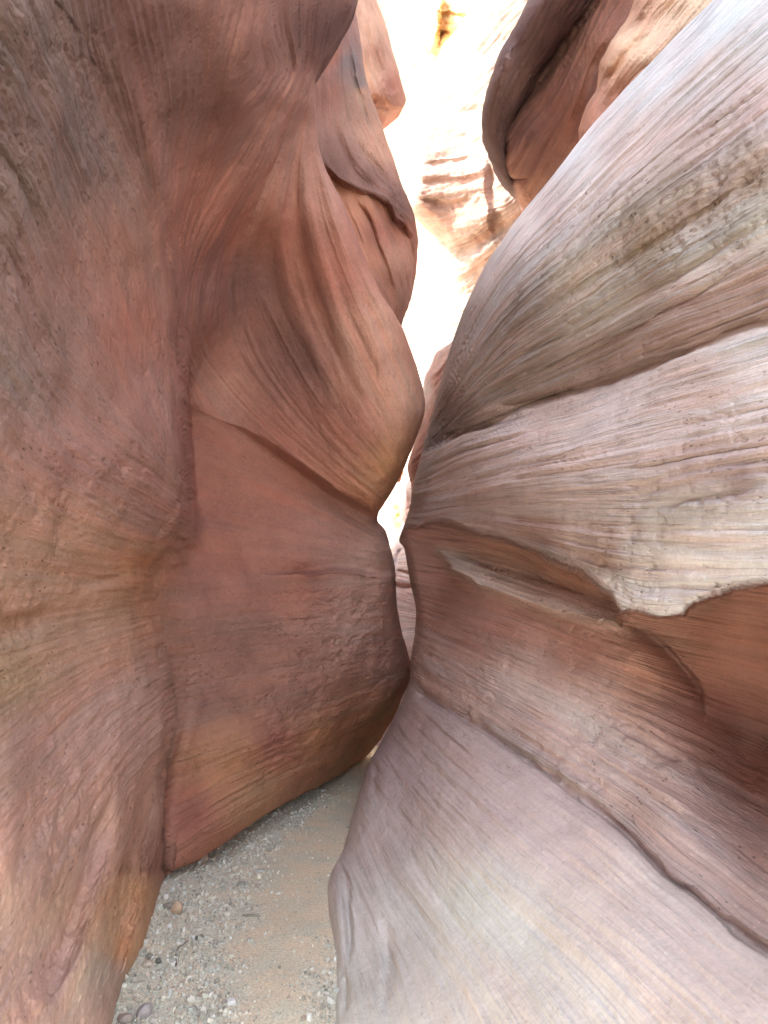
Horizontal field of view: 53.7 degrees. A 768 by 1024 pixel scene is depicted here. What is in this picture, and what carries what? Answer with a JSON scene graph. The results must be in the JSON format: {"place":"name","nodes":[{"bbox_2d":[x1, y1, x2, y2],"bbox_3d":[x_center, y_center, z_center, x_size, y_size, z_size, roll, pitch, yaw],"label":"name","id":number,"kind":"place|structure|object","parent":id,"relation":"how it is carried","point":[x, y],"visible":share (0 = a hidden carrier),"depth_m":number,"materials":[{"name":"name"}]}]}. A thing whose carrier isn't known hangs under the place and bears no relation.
{"place":"outdoors","nodes":[
{"label":"outdoors","id":0,"kind":"place"},
{"bbox_2d":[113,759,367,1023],"bbox_3d":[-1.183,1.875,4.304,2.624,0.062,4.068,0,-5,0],"label":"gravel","id":1,"kind":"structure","parent":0,"point":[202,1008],"depth_m":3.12,"materials":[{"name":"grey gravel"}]},
{"bbox_2d":[112,746,377,1023],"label":"canyon floor","id":2,"kind":"structure","parent":0,"point":[280,952],"depth_m":3.32,"materials":[{"name":"beige sand"}]},
{"bbox_2d":[117,1013,133,1023],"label":"pebble","id":3,"kind":"object","parent":2,"relation":"on","point":[124,1018],"visible":1,"depth_m":2.57,"materials":[{"name":"stone"}]},
{"bbox_2d":[132,980,144,987],"bbox_3d":[-0.905,1.741,2.804,0.028,0.012,0.056,-3,-6,32],"label":"pebble","id":4,"kind":"object","parent":2,"relation":"on","point":[137,983],"visible":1,"depth_m":2.80,"materials":[{"name":"stone"}]},
{"bbox_2d":[136,1003,152,1018],"bbox_3d":[-0.829,1.721,2.624,0.050,0.048,0.057,0,-5,0],"label":"pebble","id":5,"kind":"object","parent":2,"relation":"on","point":[144,1010],"visible":0.99,"depth_m":2.61,"materials":[{"name":"stone"}]},
{"bbox_2d":[142,960,152,967],"bbox_3d":[-0.916,1.751,2.941,0.037,0.027,0.037,0,-5,0],"label":"pebble","id":6,"kind":"object","parent":2,"relation":"on","point":[147,963],"visible":1,"depth_m":2.93,"materials":[{"name":"stone"}]},
{"bbox_2d":[145,953,152,959],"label":"pebble","id":7,"kind":"object","parent":2,"relation":"on","point":[148,956],"visible":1,"depth_m":3.00,"materials":[{"name":"stone"}]},
{"bbox_2d":[150,1017,158,1022],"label":"pebble","id":8,"kind":"object","parent":2,"relation":"on","point":[153,1019],"visible":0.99,"depth_m":2.58,"materials":[{"name":"stone"}]},
{"bbox_2d":[155,958,161,963],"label":"pebble","id":9,"kind":"object","parent":2,"relation":"on","point":[158,960],"visible":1,"depth_m":2.96,"materials":[{"name":"stone"}]},
{"bbox_2d":[163,902,173,909],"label":"pebble","id":10,"kind":"object","parent":2,"relation":"on","point":[168,905],"visible":0.84,"depth_m":3.46,"materials":[{"name":"stone"}]},
{"bbox_2d":[170,901,182,914],"bbox_3d":[-0.933,1.784,3.422,0.052,0.059,0.048,-3,-6,29],"label":"pebble","id":11,"kind":"object","parent":2,"relation":"on","point":[177,908],"visible":0.99,"depth_m":3.40,"materials":[{"name":"stone"}]},
{"bbox_2d":[191,927,201,930],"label":"pebble","id":12,"kind":"object","parent":2,"relation":"on","point":[197,928],"visible":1,"depth_m":3.23,"materials":[{"name":"stone"}]},
{"bbox_2d":[197,854,208,862],"bbox_3d":[-0.964,1.845,4.046,0.058,0.058,0.058,-2,-6,26],"label":"pebble","id":13,"kind":"object","parent":2,"relation":"on","point":[205,859],"visible":0.46,"depth_m":4.03,"materials":[{"name":"stone"}]},
{"bbox_2d":[215,941,225,944],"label":"pebble","id":14,"kind":"object","parent":2,"relation":"on","point":[221,942],"visible":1,"depth_m":3.12,"materials":[{"name":"stone"}]},
{"bbox_2d":[227,998,236,1006],"bbox_3d":[-0.536,1.729,2.680,0.034,0.021,0.031,0,-5,0],"label":"pebble","id":15,"kind":"object","parent":2,"relation":"on","point":[231,1002],"visible":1,"depth_m":2.67,"materials":[{"name":"stone"}]},
{"bbox_2d":[227,872,238,876],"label":"pebble","id":16,"kind":"object","parent":2,"relation":"on","point":[231,874],"visible":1,"depth_m":3.86,"materials":[{"name":"stone"}]},
{"bbox_2d":[237,881,245,885],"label":"pebble","id":17,"kind":"object","parent":2,"relation":"on","point":[241,883],"visible":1,"depth_m":3.74,"materials":[{"name":"stone"}]},
{"bbox_2d":[242,914,260,916],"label":"pebble","id":18,"kind":"object","parent":2,"relation":"on","point":[251,915],"visible":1,"depth_m":3.38,"materials":[{"name":"stone"}]},
{"bbox_2d":[407,0,526,460],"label":"sunlit cliff","id":19,"kind":"structure","parent":0,"point":[466,208],"depth_m":11.93,"materials":[{"name":"beige stone"}]},
{"bbox_2d":[481,0,633,211],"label":"rock overhang","id":20,"kind":"object","parent":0,"point":[541,88],"visible":0.31,"depth_m":7.17,"materials":[{"name":"red stone"}]},
{"label":"desert ground","id":21,"kind":"structure","parent":0,"visible":0},
{"bbox_2d":[0,0,424,1023],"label":"canyon wall","id":22,"kind":"structure","parent":21,"relation":"on","point":[212,404],"depth_m":3.27,"materials":[{"name":"red stone"}]},
{"bbox_2d":[315,11,417,325],"bbox_3d":[-1.230,-4.809,6.332,3.032,8.113,3.098,0,-5,0],"label":"rock slab","id":23,"kind":"object","parent":22,"relation":"attached to","point":[358,160],"visible":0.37,"depth_m":5.45,"materials":[{"name":"red stone"}]},
{"bbox_2d":[356,0,405,129],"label":"rock outcrop","id":24,"kind":"object","parent":22,"relation":"attached to","point":[384,82],"visible":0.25,"depth_m":7.96,"materials":[{"name":"red stone"}]},
{"bbox_2d":[376,523,415,745],"bbox_3d":[0.729,1.421,8.408,1.794,2.712,4.538,0,-5,0],"label":"pale outcrop","id":25,"kind":"object","parent":21,"relation":"on","point":[406,607],"visible":0.14,"depth_m":7.37,"materials":[{"name":"stone"}]},
{"bbox_2d":[399,465,410,523],"bbox_3d":[0.552,0.110,9.477,0.714,2.071,3.979,0,-5,0],"label":"rock fin","id":26,"kind":"object","parent":25,"relation":"on","point":[405,503],"visible":0.03,"depth_m":9.22,"materials":[{"name":"stone"}]},
{"bbox_2d":[407,341,451,491],"bbox_3d":[0.961,-0.691,7.075,1.412,2.246,3.566,1,-5,-8],"label":"rock fin","id":27,"kind":"object","parent":25,"relation":"on","point":[432,377],"visible":0.09,"depth_m":7.13,"materials":[{"name":"red stone"}]},
{"bbox_2d":[388,468,405,530],"bbox_3d":[0.578,-0.181,14.117,1.099,1.256,3.840,-1,-5,10],"label":"yellow outcrop","id":28,"kind":"object","parent":21,"relation":"on","point":[393,504],"visible":0.16,"depth_m":13.74,"materials":[{"name":"beige stone"}]},
{"bbox_2d":[377,0,444,546],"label":"cliff","id":29,"kind":"structure","parent":21,"relation":"on","point":[413,63],"depth_m":26.87,"materials":[{"name":"stone"}]},
{"bbox_2d":[413,0,476,65],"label":"yellow cliff","id":30,"kind":"structure","parent":29,"relation":"attached to","point":[439,22],"depth_m":18.18,"materials":[{"name":"beige stone"}]},
{"bbox_2d":[328,0,767,1023],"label":"canyon wall","id":31,"kind":"structure","parent":21,"relation":"on","point":[560,814],"depth_m":2.78,"materials":[{"name":"stone"}]},
{"bbox_2d":[578,0,712,140],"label":"rock hump","id":32,"kind":"object","parent":31,"relation":"on","point":[647,32],"visible":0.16,"depth_m":5.47,"materials":[{"name":"beige stone"}]}
]}

